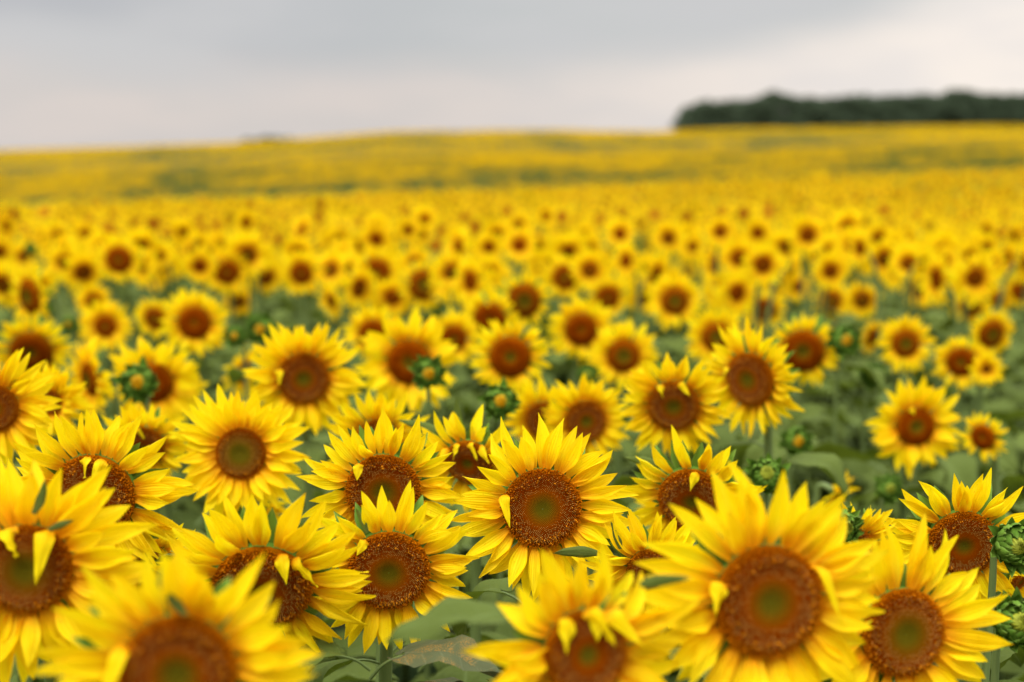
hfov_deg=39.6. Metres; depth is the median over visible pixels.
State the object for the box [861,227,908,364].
sunflower
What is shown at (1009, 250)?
sunflower
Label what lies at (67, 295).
sunflower
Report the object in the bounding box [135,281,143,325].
sunflower
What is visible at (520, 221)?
sunflower
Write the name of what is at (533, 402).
sunflower
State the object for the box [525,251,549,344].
sunflower
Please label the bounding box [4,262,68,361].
sunflower
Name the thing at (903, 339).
sunflower
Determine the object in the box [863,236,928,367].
sunflower
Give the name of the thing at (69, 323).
sunflower bud
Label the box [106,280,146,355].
sunflower
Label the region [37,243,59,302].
sunflower
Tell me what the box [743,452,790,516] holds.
sunflower bud
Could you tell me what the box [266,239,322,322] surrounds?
sunflower
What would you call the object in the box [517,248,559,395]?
sunflower
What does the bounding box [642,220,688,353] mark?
sunflower
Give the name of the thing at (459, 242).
sunflower
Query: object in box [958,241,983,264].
sunflower
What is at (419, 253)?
sunflower
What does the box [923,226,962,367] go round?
sunflower
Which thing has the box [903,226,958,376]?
sunflower
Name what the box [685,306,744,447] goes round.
sunflower
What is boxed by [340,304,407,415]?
sunflower
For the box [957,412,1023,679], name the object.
sunflower
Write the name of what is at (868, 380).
sunflower bud
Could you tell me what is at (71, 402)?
sunflower
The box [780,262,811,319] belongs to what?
sunflower
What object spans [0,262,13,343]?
sunflower
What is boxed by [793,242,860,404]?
sunflower
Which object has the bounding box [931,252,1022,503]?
sunflower
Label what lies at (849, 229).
sunflower
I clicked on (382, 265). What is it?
sunflower
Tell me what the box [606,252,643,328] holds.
sunflower
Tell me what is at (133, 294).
sunflower
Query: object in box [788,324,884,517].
sunflower bud
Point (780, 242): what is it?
sunflower
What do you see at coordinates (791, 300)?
sunflower
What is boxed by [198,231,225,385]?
sunflower
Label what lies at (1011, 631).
sunflower bud
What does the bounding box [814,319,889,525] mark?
sunflower
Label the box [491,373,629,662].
sunflower
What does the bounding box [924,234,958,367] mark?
sunflower
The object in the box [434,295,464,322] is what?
sunflower
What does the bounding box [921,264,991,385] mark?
sunflower
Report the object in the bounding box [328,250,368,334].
sunflower
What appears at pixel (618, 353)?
sunflower
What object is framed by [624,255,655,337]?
sunflower
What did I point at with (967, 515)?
sunflower
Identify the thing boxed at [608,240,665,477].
sunflower
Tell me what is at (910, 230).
sunflower
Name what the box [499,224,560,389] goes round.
sunflower
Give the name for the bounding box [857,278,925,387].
sunflower
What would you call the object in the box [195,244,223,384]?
sunflower
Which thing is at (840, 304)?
sunflower
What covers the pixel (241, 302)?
sunflower
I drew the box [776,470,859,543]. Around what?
sunflower
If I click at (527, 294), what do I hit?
sunflower
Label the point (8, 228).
sunflower
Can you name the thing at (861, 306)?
sunflower
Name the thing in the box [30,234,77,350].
sunflower
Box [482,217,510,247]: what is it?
sunflower
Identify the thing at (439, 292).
sunflower
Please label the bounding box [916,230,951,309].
sunflower
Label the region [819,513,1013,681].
sunflower
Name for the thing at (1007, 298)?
sunflower
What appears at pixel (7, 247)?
sunflower
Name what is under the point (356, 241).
sunflower
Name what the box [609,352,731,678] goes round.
sunflower
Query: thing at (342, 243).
sunflower
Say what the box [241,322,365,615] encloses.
sunflower
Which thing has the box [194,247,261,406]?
sunflower
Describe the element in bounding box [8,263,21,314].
sunflower
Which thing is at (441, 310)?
sunflower
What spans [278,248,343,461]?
sunflower
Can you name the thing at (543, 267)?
sunflower
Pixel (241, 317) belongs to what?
sunflower
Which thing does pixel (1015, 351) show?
sunflower
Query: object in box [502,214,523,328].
sunflower
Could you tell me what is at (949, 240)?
sunflower
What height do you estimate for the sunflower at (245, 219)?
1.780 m
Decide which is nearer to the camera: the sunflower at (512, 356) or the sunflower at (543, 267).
the sunflower at (512, 356)
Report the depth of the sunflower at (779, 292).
8.40 m
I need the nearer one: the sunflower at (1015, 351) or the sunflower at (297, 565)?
the sunflower at (297, 565)
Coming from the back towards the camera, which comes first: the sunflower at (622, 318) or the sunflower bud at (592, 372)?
the sunflower at (622, 318)
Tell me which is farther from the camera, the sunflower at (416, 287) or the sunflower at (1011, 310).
the sunflower at (1011, 310)
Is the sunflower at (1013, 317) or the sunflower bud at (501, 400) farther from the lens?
the sunflower at (1013, 317)
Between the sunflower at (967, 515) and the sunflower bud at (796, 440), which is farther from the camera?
the sunflower bud at (796, 440)
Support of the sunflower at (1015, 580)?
on the ground
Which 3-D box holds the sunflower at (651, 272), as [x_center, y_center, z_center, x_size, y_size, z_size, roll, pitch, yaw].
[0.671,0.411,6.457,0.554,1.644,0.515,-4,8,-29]
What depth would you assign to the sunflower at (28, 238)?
10.00 m
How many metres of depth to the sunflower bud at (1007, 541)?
2.12 m
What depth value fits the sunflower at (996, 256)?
7.71 m
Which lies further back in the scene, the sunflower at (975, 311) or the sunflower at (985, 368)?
the sunflower at (975, 311)
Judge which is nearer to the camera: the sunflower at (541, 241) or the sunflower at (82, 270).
the sunflower at (82, 270)
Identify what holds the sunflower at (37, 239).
on the ground
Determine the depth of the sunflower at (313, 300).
9.15 m
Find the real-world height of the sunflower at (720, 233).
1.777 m
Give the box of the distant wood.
[670,88,1023,134]
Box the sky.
[0,0,1023,154]
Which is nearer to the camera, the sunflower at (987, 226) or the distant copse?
the sunflower at (987, 226)
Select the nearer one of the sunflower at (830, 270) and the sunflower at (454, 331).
the sunflower at (454, 331)
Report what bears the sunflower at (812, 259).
on the ground
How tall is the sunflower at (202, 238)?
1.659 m
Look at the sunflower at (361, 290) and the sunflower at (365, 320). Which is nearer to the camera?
the sunflower at (365, 320)
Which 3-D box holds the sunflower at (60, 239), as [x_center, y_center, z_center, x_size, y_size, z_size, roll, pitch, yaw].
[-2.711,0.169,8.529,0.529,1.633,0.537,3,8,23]
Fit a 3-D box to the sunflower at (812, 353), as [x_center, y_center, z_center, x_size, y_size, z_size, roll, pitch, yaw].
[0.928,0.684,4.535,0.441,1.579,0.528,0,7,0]
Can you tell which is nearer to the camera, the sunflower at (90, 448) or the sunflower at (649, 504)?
the sunflower at (90, 448)
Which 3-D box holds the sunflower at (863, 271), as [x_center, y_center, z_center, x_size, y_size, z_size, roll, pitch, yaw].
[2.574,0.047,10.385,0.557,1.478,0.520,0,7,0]
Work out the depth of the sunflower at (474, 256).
8.29 m
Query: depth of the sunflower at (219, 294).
9.04 m
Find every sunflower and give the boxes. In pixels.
[0,211,18,329]
[0,236,15,342]
[0,240,43,446]
[0,258,57,438]
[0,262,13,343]
[0,267,1023,681]
[0,310,75,465]
[0,347,62,681]
[0,457,157,681]
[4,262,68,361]
[5,256,76,423]
[7,261,97,471]
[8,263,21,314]
[10,223,64,316]
[10,408,198,678]
[18,361,142,681]
[23,233,58,285]
[24,262,58,441]
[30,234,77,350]
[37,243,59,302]
[40,219,78,301]
[42,258,79,350]
[45,237,82,329]
[46,242,70,338]
[46,243,107,400]
[49,233,80,320]
[55,242,119,360]
[55,249,110,370]
[58,218,80,296]
[61,238,127,337]
[63,220,97,301]
[67,229,137,395]
[68,334,177,467]
[73,280,135,422]
[78,299,158,512]
[93,235,155,422]
[97,277,126,317]
[101,403,206,536]
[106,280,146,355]
[106,335,207,533]
[118,227,164,353]
[118,281,138,346]
[123,226,164,346]
[124,279,143,347]
[129,242,174,346]
[132,519,195,589]
[133,297,184,509]
[135,277,178,334]
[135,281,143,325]
[150,244,181,306]
[151,241,198,353]
[154,492,375,651]
[158,287,233,510]
[159,216,220,386]
[163,241,197,294]
[166,230,216,388]
[167,363,208,499]
[168,384,346,659]
[171,343,260,510]
[173,266,191,288]
[174,254,220,383]
[176,248,241,471]
[178,230,225,382]
[188,245,230,386]
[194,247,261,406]
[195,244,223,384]
[196,236,226,310]
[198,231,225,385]
[206,492,286,522]
[207,229,230,326]
[211,207,257,386]
[213,287,254,371]
[218,229,278,406]
[221,228,270,382]
[222,242,293,391]
[222,276,273,372]
[226,280,256,325]
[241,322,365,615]
[246,260,288,354]
[255,245,293,321]
[260,259,318,333]
[264,269,327,345]
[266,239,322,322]
[266,286,316,321]
[267,258,293,320]
[271,232,319,440]
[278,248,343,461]
[279,211,336,320]
[283,255,323,319]
[297,407,462,681]
[298,480,500,681]
[309,227,352,327]
[309,246,359,341]
[310,223,340,335]
[310,389,449,681]
[312,238,355,331]
[314,262,396,474]
[315,249,361,379]
[316,281,358,460]
[319,256,358,349]
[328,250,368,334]
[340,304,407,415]
[343,234,364,306]
[346,253,361,350]
[350,244,404,314]
[353,303,470,681]
[356,273,425,410]
[358,210,392,235]
[358,220,407,326]
[367,282,410,315]
[386,541,698,681]
[390,220,412,320]
[394,216,422,320]
[394,258,459,418]
[396,252,412,317]
[398,245,437,323]
[399,398,519,681]
[401,256,445,317]
[409,222,438,320]
[411,204,455,311]
[415,305,483,429]
[420,226,482,417]
[421,250,475,433]
[423,317,552,673]
[425,253,492,579]
[426,255,483,591]
[432,251,447,312]
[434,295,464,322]
[437,246,477,416]
[442,241,477,312]
[444,224,470,244]
[445,274,498,407]
[451,412,637,680]
[459,290,518,430]
[468,266,505,364]
[471,269,555,432]
[473,231,502,258]
[477,252,511,283]
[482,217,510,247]
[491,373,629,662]
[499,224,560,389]
[500,376,566,670]
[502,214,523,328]
[504,267,523,334]
[505,211,544,380]
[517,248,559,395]
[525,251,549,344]
[528,229,555,342]
[530,247,568,384]
[532,231,572,378]
[532,295,571,385]
[533,293,616,550]
[534,204,556,338]
[541,230,589,391]
[542,252,612,392]
[543,245,613,358]
[550,228,591,380]
[559,264,627,381]
[567,273,630,391]
[571,220,600,296]
[577,230,603,358]
[583,507,712,679]
[585,317,660,555]
[586,246,621,349]
[603,217,649,472]
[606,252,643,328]
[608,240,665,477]
[609,249,653,387]
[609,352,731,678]
[611,280,666,472]
[612,250,691,476]
[621,270,663,474]
[623,424,766,547]
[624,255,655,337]
[625,255,689,382]
[634,461,890,681]
[634,500,696,681]
[637,267,705,362]
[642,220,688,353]
[644,270,716,406]
[649,262,699,334]
[656,219,704,332]
[656,244,704,333]
[661,232,710,338]
[673,244,724,349]
[674,261,699,330]
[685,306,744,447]
[688,239,726,445]
[689,280,744,412]
[691,214,738,369]
[691,268,760,460]
[699,270,730,313]
[700,314,848,507]
[704,289,787,449]
[712,240,821,456]
[719,235,770,337]
[740,216,782,327]
[744,311,844,496]
[750,271,792,326]
[752,257,806,329]
[761,227,800,324]
[764,251,839,500]
[769,212,860,448]
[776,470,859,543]
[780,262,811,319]
[782,272,813,329]
[784,218,814,319]
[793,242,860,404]
[795,217,834,315]
[805,250,860,388]
[806,229,861,440]
[808,249,875,500]
[809,228,885,496]
[810,224,887,405]
[810,263,863,402]
[811,284,858,500]
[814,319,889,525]
[817,209,873,400]
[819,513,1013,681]
[837,226,887,426]
[842,502,905,551]
[843,279,891,449]
[845,375,962,518]
[846,222,894,356]
[853,237,905,400]
[854,239,948,409]
[855,244,953,416]
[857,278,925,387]
[858,263,881,356]
[860,253,917,374]
[860,312,936,525]
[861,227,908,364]
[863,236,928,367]
[870,231,906,322]
[871,250,975,464]
[881,278,933,376]
[885,468,1023,665]
[886,242,966,464]
[894,223,917,292]
[894,243,959,372]
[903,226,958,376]
[911,232,962,375]
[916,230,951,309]
[916,335,1000,500]
[919,350,1023,673]
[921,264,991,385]
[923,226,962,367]
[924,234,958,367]
[930,308,1017,493]
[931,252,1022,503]
[933,255,1015,422]
[948,230,987,294]
[949,296,1000,400]
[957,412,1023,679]
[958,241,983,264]
[958,247,1022,449]
[965,240,1023,450]
[969,283,1013,350]
[969,572,1023,681]
[974,232,1001,254]
[975,243,1023,493]
[976,216,1008,310]
[988,220,1023,394]
[990,238,1020,395]
[996,273,1014,356]
[998,244,1023,397]
[1003,357,1023,411]
[1004,261,1023,473]
[1006,272,1023,333]
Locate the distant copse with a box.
[149,135,302,150]
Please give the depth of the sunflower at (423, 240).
9.37 m
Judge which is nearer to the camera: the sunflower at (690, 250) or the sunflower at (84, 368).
the sunflower at (84, 368)
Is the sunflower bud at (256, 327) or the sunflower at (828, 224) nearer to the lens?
the sunflower bud at (256, 327)
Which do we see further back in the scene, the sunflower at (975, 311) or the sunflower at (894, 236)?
the sunflower at (894, 236)
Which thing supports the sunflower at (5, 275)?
on the ground
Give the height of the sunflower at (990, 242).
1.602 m
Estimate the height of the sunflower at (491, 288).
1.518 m
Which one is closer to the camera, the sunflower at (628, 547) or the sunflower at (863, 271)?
the sunflower at (628, 547)
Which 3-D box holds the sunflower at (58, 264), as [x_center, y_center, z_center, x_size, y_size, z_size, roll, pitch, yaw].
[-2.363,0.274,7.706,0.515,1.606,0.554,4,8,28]
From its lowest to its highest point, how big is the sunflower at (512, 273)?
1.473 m
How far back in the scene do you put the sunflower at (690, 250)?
8.79 m
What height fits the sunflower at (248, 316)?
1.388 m
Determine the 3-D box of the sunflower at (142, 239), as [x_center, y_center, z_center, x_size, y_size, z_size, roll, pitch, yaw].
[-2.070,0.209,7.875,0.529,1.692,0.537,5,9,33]
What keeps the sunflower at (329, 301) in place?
on the ground
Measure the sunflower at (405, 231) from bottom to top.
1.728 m
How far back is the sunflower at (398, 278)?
8.60 m
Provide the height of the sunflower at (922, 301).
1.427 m
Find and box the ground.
[0,130,1023,681]
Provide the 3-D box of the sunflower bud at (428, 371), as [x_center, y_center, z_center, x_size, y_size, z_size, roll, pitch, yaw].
[-0.240,0.797,3.677,0.468,1.568,0.345,7,10,43]
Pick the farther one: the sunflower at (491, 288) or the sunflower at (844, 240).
the sunflower at (844, 240)
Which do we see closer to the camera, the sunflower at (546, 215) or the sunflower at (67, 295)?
the sunflower at (67, 295)
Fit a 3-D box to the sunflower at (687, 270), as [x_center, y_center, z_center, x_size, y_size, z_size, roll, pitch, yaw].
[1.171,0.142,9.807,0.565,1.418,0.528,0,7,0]
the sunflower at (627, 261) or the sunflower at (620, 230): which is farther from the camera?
the sunflower at (620, 230)
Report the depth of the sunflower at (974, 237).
9.78 m
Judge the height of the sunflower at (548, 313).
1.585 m
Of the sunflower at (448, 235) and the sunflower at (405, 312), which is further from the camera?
the sunflower at (448, 235)
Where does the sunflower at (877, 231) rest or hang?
on the ground
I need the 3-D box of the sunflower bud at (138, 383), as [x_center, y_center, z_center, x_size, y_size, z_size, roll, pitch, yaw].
[-0.970,0.796,3.749,0.400,1.551,0.453,0,7,0]
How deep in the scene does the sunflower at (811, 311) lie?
8.38 m
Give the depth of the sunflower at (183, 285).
9.51 m
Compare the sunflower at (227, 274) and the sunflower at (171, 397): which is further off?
the sunflower at (227, 274)
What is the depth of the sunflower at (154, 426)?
2.94 m
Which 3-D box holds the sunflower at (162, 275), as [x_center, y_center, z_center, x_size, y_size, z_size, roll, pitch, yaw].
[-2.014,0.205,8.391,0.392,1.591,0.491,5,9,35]
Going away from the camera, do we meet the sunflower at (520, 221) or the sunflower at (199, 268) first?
the sunflower at (199, 268)
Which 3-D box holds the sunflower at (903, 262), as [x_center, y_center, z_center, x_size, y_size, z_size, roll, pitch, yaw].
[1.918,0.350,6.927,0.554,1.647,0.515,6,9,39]
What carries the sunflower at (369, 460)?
on the ground
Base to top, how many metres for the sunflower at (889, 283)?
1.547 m
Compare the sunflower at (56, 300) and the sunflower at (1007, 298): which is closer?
the sunflower at (56, 300)
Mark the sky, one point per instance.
(74, 73)
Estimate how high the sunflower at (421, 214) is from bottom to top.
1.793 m
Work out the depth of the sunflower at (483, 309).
5.29 m
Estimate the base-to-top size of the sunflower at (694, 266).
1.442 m
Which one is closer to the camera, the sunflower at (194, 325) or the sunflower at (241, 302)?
the sunflower at (194, 325)
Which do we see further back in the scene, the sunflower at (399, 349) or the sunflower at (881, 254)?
the sunflower at (881, 254)
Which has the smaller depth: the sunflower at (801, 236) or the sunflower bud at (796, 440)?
the sunflower bud at (796, 440)
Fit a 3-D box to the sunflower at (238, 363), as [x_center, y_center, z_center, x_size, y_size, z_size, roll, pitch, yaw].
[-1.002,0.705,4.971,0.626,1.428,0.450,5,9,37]
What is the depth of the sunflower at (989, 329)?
5.20 m
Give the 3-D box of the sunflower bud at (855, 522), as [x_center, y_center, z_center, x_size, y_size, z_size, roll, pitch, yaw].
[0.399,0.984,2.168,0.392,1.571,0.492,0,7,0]
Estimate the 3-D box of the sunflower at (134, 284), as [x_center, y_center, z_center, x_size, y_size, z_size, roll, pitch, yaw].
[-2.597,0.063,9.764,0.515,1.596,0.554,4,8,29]
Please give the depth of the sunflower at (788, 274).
6.39 m
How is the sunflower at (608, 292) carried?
on the ground
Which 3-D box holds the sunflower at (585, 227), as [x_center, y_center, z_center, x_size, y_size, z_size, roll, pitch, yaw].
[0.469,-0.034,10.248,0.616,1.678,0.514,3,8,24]
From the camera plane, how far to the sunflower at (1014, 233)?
9.79 m
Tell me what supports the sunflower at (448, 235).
on the ground
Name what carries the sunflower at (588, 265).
on the ground
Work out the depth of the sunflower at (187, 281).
9.94 m
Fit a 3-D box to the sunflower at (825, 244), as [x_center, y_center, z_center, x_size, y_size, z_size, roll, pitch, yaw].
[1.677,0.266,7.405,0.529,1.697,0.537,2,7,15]
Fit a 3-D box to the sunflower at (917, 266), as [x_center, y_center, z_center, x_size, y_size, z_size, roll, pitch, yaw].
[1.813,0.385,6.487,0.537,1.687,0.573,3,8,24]
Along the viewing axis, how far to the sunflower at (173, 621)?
1.40 m
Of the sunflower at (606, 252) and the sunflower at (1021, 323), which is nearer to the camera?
the sunflower at (1021, 323)
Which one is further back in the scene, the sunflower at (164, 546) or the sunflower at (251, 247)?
the sunflower at (251, 247)
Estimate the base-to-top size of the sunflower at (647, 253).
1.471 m
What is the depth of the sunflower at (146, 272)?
7.43 m
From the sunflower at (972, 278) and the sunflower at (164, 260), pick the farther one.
the sunflower at (164, 260)
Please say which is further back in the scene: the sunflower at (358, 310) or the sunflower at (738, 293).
the sunflower at (358, 310)
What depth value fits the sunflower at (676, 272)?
8.13 m
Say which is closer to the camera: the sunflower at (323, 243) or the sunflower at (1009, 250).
the sunflower at (1009, 250)
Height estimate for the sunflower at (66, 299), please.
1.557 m
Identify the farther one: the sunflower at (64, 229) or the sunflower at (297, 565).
the sunflower at (64, 229)
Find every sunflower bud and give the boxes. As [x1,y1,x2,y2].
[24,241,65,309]
[61,316,107,427]
[111,354,159,511]
[224,324,261,402]
[243,310,303,500]
[407,354,458,679]
[451,377,520,669]
[576,364,624,555]
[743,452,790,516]
[778,426,814,502]
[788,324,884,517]
[809,362,893,508]
[839,504,864,543]
[873,472,903,539]
[975,517,1023,681]
[990,586,1023,681]
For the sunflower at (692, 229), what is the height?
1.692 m
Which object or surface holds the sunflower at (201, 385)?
on the ground
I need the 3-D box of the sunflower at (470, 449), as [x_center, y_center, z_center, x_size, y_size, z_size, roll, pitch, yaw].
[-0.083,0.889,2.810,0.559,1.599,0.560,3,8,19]
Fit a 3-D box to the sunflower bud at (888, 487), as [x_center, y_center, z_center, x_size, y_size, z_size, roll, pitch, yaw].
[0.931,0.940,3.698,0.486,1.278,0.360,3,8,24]
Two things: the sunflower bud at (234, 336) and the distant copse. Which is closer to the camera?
the sunflower bud at (234, 336)
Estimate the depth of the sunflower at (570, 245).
7.59 m
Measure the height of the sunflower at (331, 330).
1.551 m
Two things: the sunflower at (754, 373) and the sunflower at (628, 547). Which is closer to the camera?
the sunflower at (628, 547)
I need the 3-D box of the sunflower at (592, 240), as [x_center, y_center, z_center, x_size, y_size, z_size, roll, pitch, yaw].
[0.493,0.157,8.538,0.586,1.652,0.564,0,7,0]
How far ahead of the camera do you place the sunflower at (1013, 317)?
7.39 m
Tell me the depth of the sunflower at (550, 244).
9.35 m
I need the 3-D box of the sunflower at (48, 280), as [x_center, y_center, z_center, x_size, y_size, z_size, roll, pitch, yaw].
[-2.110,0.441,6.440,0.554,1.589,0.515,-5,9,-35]
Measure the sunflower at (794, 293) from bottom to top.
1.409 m
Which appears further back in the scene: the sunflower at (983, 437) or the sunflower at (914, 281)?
the sunflower at (914, 281)
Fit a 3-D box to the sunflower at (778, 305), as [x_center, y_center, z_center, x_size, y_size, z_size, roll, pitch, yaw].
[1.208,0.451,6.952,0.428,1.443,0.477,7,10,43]
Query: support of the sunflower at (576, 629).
on the ground
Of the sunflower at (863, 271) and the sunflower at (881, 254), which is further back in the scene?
the sunflower at (863, 271)
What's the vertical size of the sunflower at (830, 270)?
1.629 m
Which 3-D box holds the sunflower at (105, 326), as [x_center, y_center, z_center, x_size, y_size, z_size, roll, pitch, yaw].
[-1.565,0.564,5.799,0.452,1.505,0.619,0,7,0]
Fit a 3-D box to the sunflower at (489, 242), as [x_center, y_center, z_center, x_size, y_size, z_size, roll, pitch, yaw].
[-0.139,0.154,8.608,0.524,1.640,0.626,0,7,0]
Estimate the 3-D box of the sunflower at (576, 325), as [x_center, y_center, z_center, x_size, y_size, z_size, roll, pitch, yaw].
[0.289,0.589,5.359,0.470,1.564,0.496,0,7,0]
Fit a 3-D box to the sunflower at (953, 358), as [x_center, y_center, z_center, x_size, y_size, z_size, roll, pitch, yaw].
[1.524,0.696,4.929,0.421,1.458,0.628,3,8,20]
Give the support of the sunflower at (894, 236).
on the ground
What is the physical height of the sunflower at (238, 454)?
1.614 m
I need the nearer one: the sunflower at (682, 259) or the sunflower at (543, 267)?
the sunflower at (543, 267)
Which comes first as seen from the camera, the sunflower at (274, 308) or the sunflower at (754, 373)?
the sunflower at (754, 373)
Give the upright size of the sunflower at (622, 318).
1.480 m
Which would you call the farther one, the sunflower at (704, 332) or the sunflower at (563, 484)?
the sunflower at (704, 332)
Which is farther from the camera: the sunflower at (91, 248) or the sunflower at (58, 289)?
the sunflower at (58, 289)
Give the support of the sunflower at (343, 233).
on the ground
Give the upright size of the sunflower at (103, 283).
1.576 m
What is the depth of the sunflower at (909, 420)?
3.89 m
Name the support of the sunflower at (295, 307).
on the ground
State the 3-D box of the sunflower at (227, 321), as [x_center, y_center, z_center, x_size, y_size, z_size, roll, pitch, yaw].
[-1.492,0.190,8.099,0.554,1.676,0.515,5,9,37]
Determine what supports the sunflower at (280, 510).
on the ground
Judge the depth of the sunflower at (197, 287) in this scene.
9.53 m
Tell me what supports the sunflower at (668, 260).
on the ground
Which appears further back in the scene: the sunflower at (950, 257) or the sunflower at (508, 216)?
the sunflower at (508, 216)
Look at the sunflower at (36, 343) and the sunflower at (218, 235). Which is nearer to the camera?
the sunflower at (36, 343)
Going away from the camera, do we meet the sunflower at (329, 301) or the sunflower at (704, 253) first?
the sunflower at (329, 301)
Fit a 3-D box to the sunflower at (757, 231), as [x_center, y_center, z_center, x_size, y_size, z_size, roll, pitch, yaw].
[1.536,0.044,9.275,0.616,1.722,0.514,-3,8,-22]
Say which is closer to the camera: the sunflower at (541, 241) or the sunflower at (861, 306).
the sunflower at (861, 306)
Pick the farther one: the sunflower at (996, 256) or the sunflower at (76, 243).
the sunflower at (76, 243)
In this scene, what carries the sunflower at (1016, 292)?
on the ground
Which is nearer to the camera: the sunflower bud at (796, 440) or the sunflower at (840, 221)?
the sunflower bud at (796, 440)
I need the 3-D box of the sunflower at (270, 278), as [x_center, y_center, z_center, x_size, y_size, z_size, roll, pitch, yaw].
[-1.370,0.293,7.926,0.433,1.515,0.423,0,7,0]
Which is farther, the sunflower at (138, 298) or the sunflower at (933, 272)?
the sunflower at (138, 298)
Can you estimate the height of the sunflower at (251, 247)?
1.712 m
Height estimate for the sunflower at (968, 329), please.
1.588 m
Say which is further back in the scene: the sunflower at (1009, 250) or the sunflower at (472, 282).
the sunflower at (1009, 250)
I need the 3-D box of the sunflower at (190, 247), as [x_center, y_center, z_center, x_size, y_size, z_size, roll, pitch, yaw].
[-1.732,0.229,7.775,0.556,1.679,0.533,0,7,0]
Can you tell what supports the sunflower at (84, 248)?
on the ground
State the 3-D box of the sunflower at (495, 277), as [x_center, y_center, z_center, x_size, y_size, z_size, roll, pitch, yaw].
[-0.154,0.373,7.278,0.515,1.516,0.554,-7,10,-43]
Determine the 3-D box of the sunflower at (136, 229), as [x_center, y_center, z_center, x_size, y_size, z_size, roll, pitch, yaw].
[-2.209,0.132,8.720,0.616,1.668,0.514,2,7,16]
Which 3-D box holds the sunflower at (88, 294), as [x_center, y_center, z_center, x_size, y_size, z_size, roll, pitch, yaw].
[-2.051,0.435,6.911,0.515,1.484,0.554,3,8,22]
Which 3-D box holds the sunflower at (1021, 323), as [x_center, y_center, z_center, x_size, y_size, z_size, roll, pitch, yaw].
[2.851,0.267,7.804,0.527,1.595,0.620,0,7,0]
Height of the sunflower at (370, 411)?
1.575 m
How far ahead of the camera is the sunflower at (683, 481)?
2.47 m
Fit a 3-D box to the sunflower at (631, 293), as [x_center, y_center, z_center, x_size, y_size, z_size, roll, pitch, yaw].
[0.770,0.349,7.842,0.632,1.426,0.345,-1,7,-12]
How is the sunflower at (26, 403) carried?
on the ground
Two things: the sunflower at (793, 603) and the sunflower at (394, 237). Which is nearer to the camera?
the sunflower at (793, 603)
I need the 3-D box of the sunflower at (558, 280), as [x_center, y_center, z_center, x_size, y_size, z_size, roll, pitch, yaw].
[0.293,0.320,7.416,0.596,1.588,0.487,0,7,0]
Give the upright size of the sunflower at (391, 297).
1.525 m
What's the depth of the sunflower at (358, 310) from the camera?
8.89 m
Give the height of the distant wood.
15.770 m
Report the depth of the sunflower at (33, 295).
4.99 m
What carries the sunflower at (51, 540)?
on the ground
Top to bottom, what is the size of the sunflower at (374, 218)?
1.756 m
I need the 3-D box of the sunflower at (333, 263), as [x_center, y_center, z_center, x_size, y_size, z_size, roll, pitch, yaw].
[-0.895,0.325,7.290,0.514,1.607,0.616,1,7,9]
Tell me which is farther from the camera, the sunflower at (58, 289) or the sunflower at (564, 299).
the sunflower at (58, 289)
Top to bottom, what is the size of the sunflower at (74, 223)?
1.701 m
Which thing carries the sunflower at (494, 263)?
on the ground
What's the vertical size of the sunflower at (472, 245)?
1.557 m
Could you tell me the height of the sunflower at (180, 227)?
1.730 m
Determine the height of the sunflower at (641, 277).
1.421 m
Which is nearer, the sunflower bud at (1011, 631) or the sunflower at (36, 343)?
the sunflower bud at (1011, 631)
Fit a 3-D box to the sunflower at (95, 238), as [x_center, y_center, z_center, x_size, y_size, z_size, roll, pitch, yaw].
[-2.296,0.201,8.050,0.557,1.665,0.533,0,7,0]
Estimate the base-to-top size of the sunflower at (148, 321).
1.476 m
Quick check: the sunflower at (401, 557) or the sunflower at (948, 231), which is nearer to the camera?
the sunflower at (401, 557)
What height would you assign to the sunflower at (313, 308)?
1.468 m
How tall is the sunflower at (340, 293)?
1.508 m
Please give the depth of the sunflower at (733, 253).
7.93 m
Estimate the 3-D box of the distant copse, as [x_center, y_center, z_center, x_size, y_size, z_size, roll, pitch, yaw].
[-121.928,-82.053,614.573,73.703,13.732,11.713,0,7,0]
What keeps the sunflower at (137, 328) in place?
on the ground
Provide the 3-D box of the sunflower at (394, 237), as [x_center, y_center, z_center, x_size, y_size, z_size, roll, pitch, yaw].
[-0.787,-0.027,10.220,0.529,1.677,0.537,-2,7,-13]
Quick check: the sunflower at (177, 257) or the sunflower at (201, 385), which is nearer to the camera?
the sunflower at (201, 385)
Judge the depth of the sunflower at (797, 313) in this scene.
8.46 m
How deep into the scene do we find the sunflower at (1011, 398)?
7.04 m
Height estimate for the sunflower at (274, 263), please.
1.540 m
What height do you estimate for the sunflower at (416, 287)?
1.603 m
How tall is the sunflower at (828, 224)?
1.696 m
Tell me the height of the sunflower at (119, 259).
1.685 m
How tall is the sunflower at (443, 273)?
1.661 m
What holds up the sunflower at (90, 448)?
on the ground
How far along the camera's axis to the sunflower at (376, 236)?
8.74 m
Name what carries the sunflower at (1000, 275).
on the ground
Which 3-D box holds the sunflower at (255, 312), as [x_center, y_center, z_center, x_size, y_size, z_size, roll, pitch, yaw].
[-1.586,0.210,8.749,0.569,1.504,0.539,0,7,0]
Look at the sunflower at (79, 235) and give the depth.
9.41 m
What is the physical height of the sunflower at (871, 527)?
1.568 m
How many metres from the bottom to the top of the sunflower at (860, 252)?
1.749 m
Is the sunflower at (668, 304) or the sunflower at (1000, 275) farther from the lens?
the sunflower at (1000, 275)
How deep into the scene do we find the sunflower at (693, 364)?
6.94 m
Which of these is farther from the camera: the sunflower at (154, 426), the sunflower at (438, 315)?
the sunflower at (438, 315)

